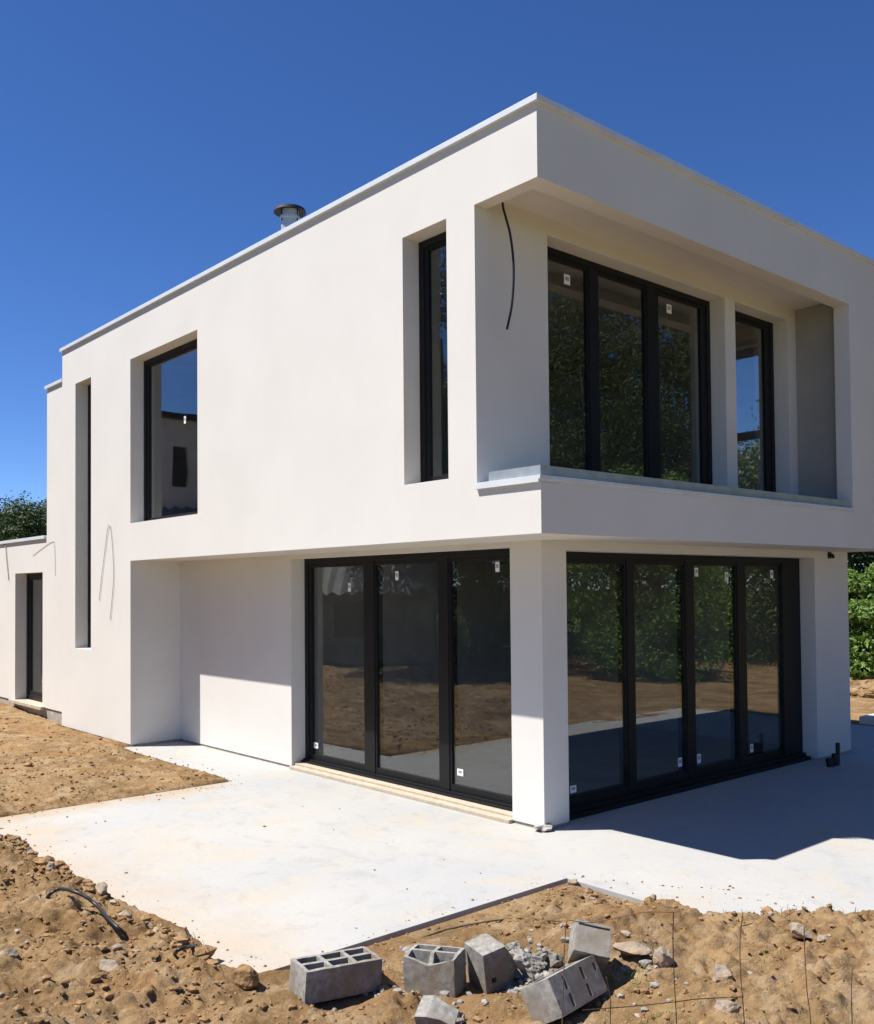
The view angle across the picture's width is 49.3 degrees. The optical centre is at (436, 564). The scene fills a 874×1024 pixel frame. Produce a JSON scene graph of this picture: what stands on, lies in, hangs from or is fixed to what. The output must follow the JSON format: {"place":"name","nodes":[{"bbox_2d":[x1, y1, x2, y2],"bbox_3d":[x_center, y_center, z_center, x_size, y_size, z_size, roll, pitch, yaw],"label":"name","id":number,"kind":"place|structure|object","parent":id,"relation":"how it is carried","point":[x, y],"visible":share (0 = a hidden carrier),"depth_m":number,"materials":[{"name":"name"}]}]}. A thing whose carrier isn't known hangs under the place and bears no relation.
{"place":"outdoors","nodes":[
{"label":"outdoors","id":0,"kind":"place"},
{"bbox_2d":[0,719,873,972],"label":"concrete terrace","id":1,"kind":"structure","parent":0,"point":[236,877],"depth_m":8.02,"materials":[{"name":"white concrete"}]},
{"bbox_2d":[0,93,873,828],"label":"modern house","id":2,"kind":"structure","parent":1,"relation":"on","point":[368,487],"depth_m":11.35,"materials":[{"name":"paint"}]},
{"bbox_2d":[4,544,8,579],"bbox_3d":[-8.148,-0.057,17.952,0.016,0.711,0.530,1,-2,-41],"label":"loose cord","id":3,"kind":"object","parent":2,"relation":"hanging from","point":[7,562],"visible":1,"depth_m":17.83,"materials":[{"name":"white plastic"}]},
{"bbox_2d":[26,573,42,701],"bbox_3d":[-7.089,1.304,17.105,0.070,2.310,1.440,1,-2,-41],"label":"door","id":4,"kind":"structure","parent":2,"relation":"in","point":[30,694],"depth_m":17.52,"materials":[{"name":"black metal"}]},
{"bbox_2d":[88,384,90,647],"bbox_3d":[-5.395,-0.790,15.157,0.070,4.232,0.645,1,-2,-41],"label":"window","id":5,"kind":"structure","parent":2,"relation":"in","point":[89,386],"depth_m":15.34,"materials":[{"name":"black metal"}]},
{"bbox_2d":[99,525,113,616],"bbox_3d":[-4.948,0.113,14.261,0.008,1.412,0.552,1,-2,-41],"label":"loose cord","id":6,"kind":"object","parent":2,"relation":"attached to","point":[113,567],"visible":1,"depth_m":14.12,"materials":[{"name":"grey plastic"}]},
{"bbox_2d":[144,339,197,520],"bbox_3d":[-3.553,-1.797,13.077,0.070,2.360,2.043,1,-2,-41],"label":"window","id":7,"kind":"structure","parent":2,"relation":"in","point":[148,364],"depth_m":13.74,"materials":[{"name":"black metal"}]},
{"bbox_2d":[301,548,512,811],"bbox_3d":[-0.386,1.167,10.576,0.187,2.570,3.807,1,-2,-41],"label":"sliding door","id":8,"kind":"structure","parent":2,"relation":"in","point":[448,784],"depth_m":10.89,"materials":[{"name":"black metal"}]},
{"bbox_2d":[419,231,448,481],"bbox_3d":[0.063,-1.937,8.965,0.070,2.355,0.625,1,-2,-41],"label":"window","id":9,"kind":"structure","parent":2,"relation":"in","point":[438,241],"depth_m":9.12,"materials":[{"name":"black metal"}]},
{"bbox_2d":[501,202,514,329],"bbox_3d":[0.623,-2.682,8.362,0.022,1.246,0.156,1,-2,-41],"label":"hanging cable","id":10,"kind":"object","parent":2,"relation":"hanging from","point":[513,263],"visible":0.81,"depth_m":8.32,"materials":[{"name":"black plastic"}]},
{"bbox_2d":[547,246,712,484],"bbox_3d":[2.027,-1.813,10.086,3.017,2.520,0.070,1,-2,-41],"label":"window","id":11,"kind":"structure","parent":2,"relation":"in","point":[650,291],"depth_m":10.28,"materials":[{"name":"black metal"}]},
{"bbox_2d":[566,552,810,820],"bbox_3d":[2.873,1.176,10.647,4.759,2.560,0.225,1,-2,-41],"label":"sliding door","id":12,"kind":"structure","parent":2,"relation":"in","point":[631,790],"depth_m":10.61,"materials":[{"name":"black metal"}]},
{"bbox_2d":[736,346,759,441],"bbox_3d":[4.502,-1.935,13.564,0.070,2.300,1.300,1,-2,-41],"label":"window","id":13,"kind":"structure","parent":2,"relation":"in","point":[750,352],"depth_m":13.61,"materials":[{"name":"metal"}]},
{"bbox_2d":[735,311,775,491],"bbox_3d":[3.775,-1.788,11.622,1.202,2.520,0.070,1,-2,-41],"label":"window","id":14,"kind":"structure","parent":2,"relation":"in","point":[768,414],"depth_m":11.92,"materials":[{"name":"black metal"}]},
{"bbox_2d":[827,552,834,558],"bbox_3d":[5.103,-0.119,12.322,0.070,0.083,0.078,1,-2,-41],"label":"wall bracket","id":15,"kind":"object","parent":2,"relation":"attached to","point":[831,555],"depth_m":12.32,"materials":[{"name":"black plastic"}]},
{"bbox_2d":[533,823,552,831],"bbox_3d":[0.968,2.392,8.676,0.205,0.072,0.168,1,-2,-41],"label":"mortar lump","id":16,"kind":"object","parent":1,"relation":"on","point":[545,827],"visible":0.98,"depth_m":8.63,"materials":[{"name":"white concrete"}]},
{"bbox_2d":[825,743,839,766],"bbox_3d":[4.873,2.336,11.692,0.320,0.260,0.108,1,-2,-41],"label":"pipe stub","id":17,"kind":"object","parent":1,"relation":"on","point":[833,760],"visible":1,"depth_m":11.67,"materials":[{"name":"black plastic"}]},
{"bbox_2d":[0,596,873,1023],"bbox_3d":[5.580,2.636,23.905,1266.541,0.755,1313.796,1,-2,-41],"label":"ground","id":18,"kind":"structure","parent":0,"point":[704,946],"depth_m":5.51,"materials":[{"name":"brown soil"}]},
{"bbox_2d":[0,948,17,957],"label":"stone","id":19,"kind":"object","parent":18,"relation":"on","point":[12,952],"visible":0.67,"depth_m":5.39,"materials":[{"name":"beige stone"}]},
{"bbox_2d":[0,507,41,540],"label":"tree","id":20,"kind":"object","parent":18,"relation":"on","point":[15,515],"visible":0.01,"depth_m":45.24,"materials":[{"name":"green plant"}]},
{"bbox_2d":[0,490,46,540],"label":"tree","id":21,"kind":"object","parent":18,"relation":"on","point":[23,521],"visible":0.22,"depth_m":41.06,"materials":[{"name":"green plant"}]},
{"bbox_2d":[24,760,32,766],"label":"stone","id":22,"kind":"object","parent":18,"relation":"on","point":[28,763],"visible":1,"depth_m":11.82,"materials":[{"name":"beige stone"}]},
{"bbox_2d":[45,861,55,872],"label":"stone","id":23,"kind":"object","parent":18,"relation":"on","point":[51,864],"visible":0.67,"depth_m":7.25,"materials":[{"name":"beige stone"}]},
{"bbox_2d":[46,887,125,934],"bbox_3d":[-2.260,2.261,6.225,0.968,0.233,0.172,-2,-2,41],"label":"black pipe","id":24,"kind":"object","parent":18,"relation":"on","point":[103,913],"visible":0.94,"depth_m":6.24,"materials":[{"name":"black plastic"}]},
{"bbox_2d":[95,882,107,895],"bbox_3d":[-2.384,2.320,6.788,0.090,0.101,0.142,-12,9,-23],"label":"stone","id":25,"kind":"object","parent":18,"relation":"on","point":[101,888],"visible":0.91,"depth_m":6.76,"materials":[{"name":"beige stone"}]},
{"bbox_2d":[99,959,119,973],"bbox_3d":[-1.842,2.277,5.374,0.134,0.086,0.102,5,13,31],"label":"stone","id":26,"kind":"object","parent":18,"relation":"on","point":[108,966],"visible":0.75,"depth_m":5.36,"materials":[{"name":"beige stone"}]},
{"bbox_2d":[173,944,197,955],"bbox_3d":[-1.479,2.385,5.864,0.124,0.341,0.775,-1,-1,3],"label":"black pipe","id":27,"kind":"object","parent":18,"relation":"on","point":[176,951],"visible":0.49,"depth_m":5.52,"materials":[{"name":"black plastic"}]},
{"bbox_2d":[231,964,258,989],"bbox_3d":[-1.067,2.321,5.333,0.176,0.158,0.115,-2,-2,40],"label":"stone","id":28,"kind":"object","parent":18,"relation":"on","point":[244,976],"visible":0.97,"depth_m":5.29,"materials":[{"name":"brown stone"}]},
{"bbox_2d":[289,946,382,1003],"bbox_3d":[-0.566,2.293,5.334,0.472,0.178,0.218,4,-2,-32],"label":"concrete block","id":29,"kind":"object","parent":18,"relation":"on","point":[328,976],"depth_m":5.26,"materials":[{"name":"grey concrete"}]},
{"bbox_2d":[403,944,466,997],"bbox_3d":[-0.011,2.296,5.392,0.308,0.218,0.208,-3,-5,20],"label":"concrete block","id":30,"kind":"object","parent":18,"relation":"on","point":[431,969],"depth_m":5.32,"materials":[{"name":"grey concrete"}]},
{"bbox_2d":[0,717,873,1023],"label":"clods","id":31,"kind":"object","parent":18,"relation":"on","point":[206,951],"visible":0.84,"depth_m":5.64,"materials":[{"name":"soil"}]},
{"bbox_2d":[414,995,464,1023],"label":"concrete block","id":32,"kind":"object","parent":18,"relation":"on","point":[432,1009],"depth_m":4.82,"materials":[{"name":"grey concrete"}]},
{"bbox_2d":[49,903,870,1023],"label":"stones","id":33,"kind":"object","parent":18,"relation":"on","point":[616,970],"visible":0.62,"depth_m":5.24,"materials":[{"name":"grey stone"}]},
{"bbox_2d":[464,933,514,993],"bbox_3d":[0.305,2.272,5.448,0.211,0.248,0.193,-11,10,-31],"label":"concrete block","id":34,"kind":"object","parent":18,"relation":"on","point":[490,965],"depth_m":5.38,"materials":[{"name":"grey concrete"}]},
{"bbox_2d":[420,918,562,937],"bbox_3d":[0.427,2.309,6.197,1.042,0.154,0.436,-1,-1,9],"label":"thin wire","id":35,"kind":"object","parent":18,"relation":"on","point":[484,922],"visible":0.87,"depth_m":6.27,"materials":[{"name":"black metal"}]},
{"bbox_2d":[504,941,520,950],"bbox_3d":[0.442,2.310,5.765,0.091,0.071,0.134,1,-2,-41],"label":"block fragment","id":36,"kind":"object","parent":18,"relation":"on","point":[512,945],"visible":0.59,"depth_m":5.74,"materials":[{"name":"grey concrete"}]},
{"bbox_2d":[514,968,523,978],"bbox_3d":[0.464,2.352,5.466,0.137,0.060,0.068,-1,21,14],"label":"block fragment","id":37,"kind":"object","parent":18,"relation":"on","point":[518,974],"visible":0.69,"depth_m":5.45,"materials":[{"name":"grey concrete"}]},
{"bbox_2d":[511,948,547,980],"bbox_3d":[0.516,2.290,5.466,0.224,0.166,0.205,-1,-2,15],"label":"block fragment","id":38,"kind":"object","parent":18,"relation":"on","point":[529,964],"visible":0.94,"depth_m":5.42,"materials":[{"name":"grey concrete"}]},
{"bbox_2d":[545,951,563,968],"bbox_3d":[0.675,2.299,5.513,0.104,0.133,0.062,29,29,13],"label":"block fragment","id":39,"kind":"object","parent":18,"relation":"on","point":[553,960],"visible":1,"depth_m":5.49,"materials":[{"name":"grey concrete"}]},
{"bbox_2d":[520,955,607,1023],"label":"concrete block","id":40,"kind":"object","parent":18,"relation":"on","point":[584,982],"depth_m":4.84,"materials":[{"name":"grey concrete"}]},
{"bbox_2d":[567,878,577,885],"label":"stone","id":41,"kind":"object","parent":18,"relation":"on","point":[572,882],"visible":1,"depth_m":7.14,"materials":[{"name":"beige stone"}]},
{"bbox_2d":[568,919,611,969],"bbox_3d":[0.847,2.111,5.291,0.204,0.181,0.182,12,-45,3],"label":"concrete block","id":42,"kind":"object","parent":18,"relation":"on","point":[587,939],"depth_m":5.23,"materials":[{"name":"grey concrete"}]},
{"bbox_2d":[621,930,630,936],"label":"stone","id":43,"kind":"object","parent":18,"relation":"on","point":[626,933],"visible":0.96,"depth_m":5.71,"materials":[{"name":"beige stone"}]},
{"bbox_2d":[612,941,652,954],"bbox_3d":[1.109,2.179,5.405,0.228,0.059,0.140,5,6,14],"label":"stone","id":44,"kind":"object","parent":18,"relation":"on","point":[630,948],"visible":1,"depth_m":5.38,"materials":[{"name":"beige stone"}]},
{"bbox_2d":[653,946,672,967],"bbox_3d":[1.249,2.170,5.259,0.093,0.112,0.103,0,-2,-29],"label":"stone","id":45,"kind":"object","parent":18,"relation":"on","point":[662,957],"visible":1,"depth_m":5.24,"materials":[{"name":"beige stone"}]},
{"bbox_2d":[562,911,852,1023],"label":"wire fence","id":46,"kind":"object","parent":18,"relation":"on","point":[675,1001],"visible":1,"depth_m":3.90,"materials":[{"name":"brown metal"}]},
{"bbox_2d":[712,964,733,982],"bbox_3d":[1.516,2.181,5.066,0.122,0.094,0.100,-12,5,-3],"label":"stone","id":47,"kind":"object","parent":18,"relation":"on","point":[721,972],"visible":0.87,"depth_m":5.05,"materials":[{"name":"beige stone"}]},
{"bbox_2d":[714,999,741,1013],"bbox_3d":[1.423,2.171,4.667,0.129,0.066,0.092,5,1,20],"label":"stone","id":48,"kind":"object","parent":18,"relation":"on","point":[726,1006],"visible":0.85,"depth_m":4.65,"materials":[{"name":"beige stone"}]},
{"bbox_2d":[737,440,759,489],"bbox_3d":[10.023,-0.404,31.401,6.710,7.286,6.689,1,-2,-41],"label":"tree","id":49,"kind":"object","parent":18,"relation":"on","point":[742,456],"visible":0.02,"depth_m":30.21,"materials":[{"name":"green plant"}]},
{"bbox_2d":[789,922,812,938],"bbox_3d":[2.185,2.204,5.733,0.119,0.096,0.117,0,-1,-3],"label":"stone","id":50,"kind":"object","parent":18,"relation":"on","point":[797,930],"visible":0.94,"depth_m":5.70,"materials":[{"name":"beige stone"}]},
{"bbox_2d":[737,428,873,567],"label":"tree","id":51,"kind":"object","parent":18,"relation":"on","point":[754,465],"visible":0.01,"depth_m":27.67,"materials":[{"name":"green plant"}]},
{"bbox_2d":[739,399,873,600],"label":"tree","id":52,"kind":"object","parent":18,"relation":"on","point":[860,569],"visible":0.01,"depth_m":30.10,"materials":[{"name":"green plant"}]},
{"bbox_2d":[817,934,829,942],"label":"stone","id":53,"kind":"object","parent":18,"relation":"on","point":[822,938],"visible":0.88,"depth_m":5.64,"materials":[{"name":"beige stone"}]},
{"bbox_2d":[847,562,873,601],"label":"bush","id":54,"kind":"object","parent":18,"relation":"on","point":[855,584],"visible":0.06,"depth_m":25.64,"materials":[{"name":"green plant"}]},
{"bbox_2d":[848,600,873,680],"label":"bush","id":55,"kind":"object","parent":18,"relation":"on","point":[863,612],"visible":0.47,"depth_m":19.97,"materials":[{"name":"green plant"}]},
{"bbox_2d":[848,593,873,672],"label":"bush","id":56,"kind":"object","parent":18,"relation":"on","point":[851,633],"visible":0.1,"depth_m":20.24,"materials":[{"name":"green plant"}]},
{"bbox_2d":[848,551,873,596],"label":"tree","id":57,"kind":"object","parent":18,"relation":"on","point":[865,559],"depth_m":30.26,"materials":[{"name":"green plant"}]},
{"bbox_2d":[850,674,873,698],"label":"earth heap","id":58,"kind":"object","parent":18,"relation":"on","point":[863,688],"visible":0.07,"depth_m":19.01,"materials":[{"name":"brown soil"}]},
{"bbox_2d":[859,562,873,598],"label":"bush","id":59,"kind":"object","parent":18,"relation":"on","point":[871,566],"visible":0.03,"depth_m":26.40,"materials":[{"name":"green plant"}]},
{"bbox_2d":[859,714,873,724],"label":"board","id":60,"kind":"object","parent":18,"relation":"on","point":[867,719],"visible":1,"depth_m":15.11,"materials":[{"name":"grey concrete"}]},
{"bbox_2d":[0,0,873,570],"label":"sky","id":61,"kind":"structure","parent":0,"point":[146,145],"materials":[{"name":"blue"}]}
]}

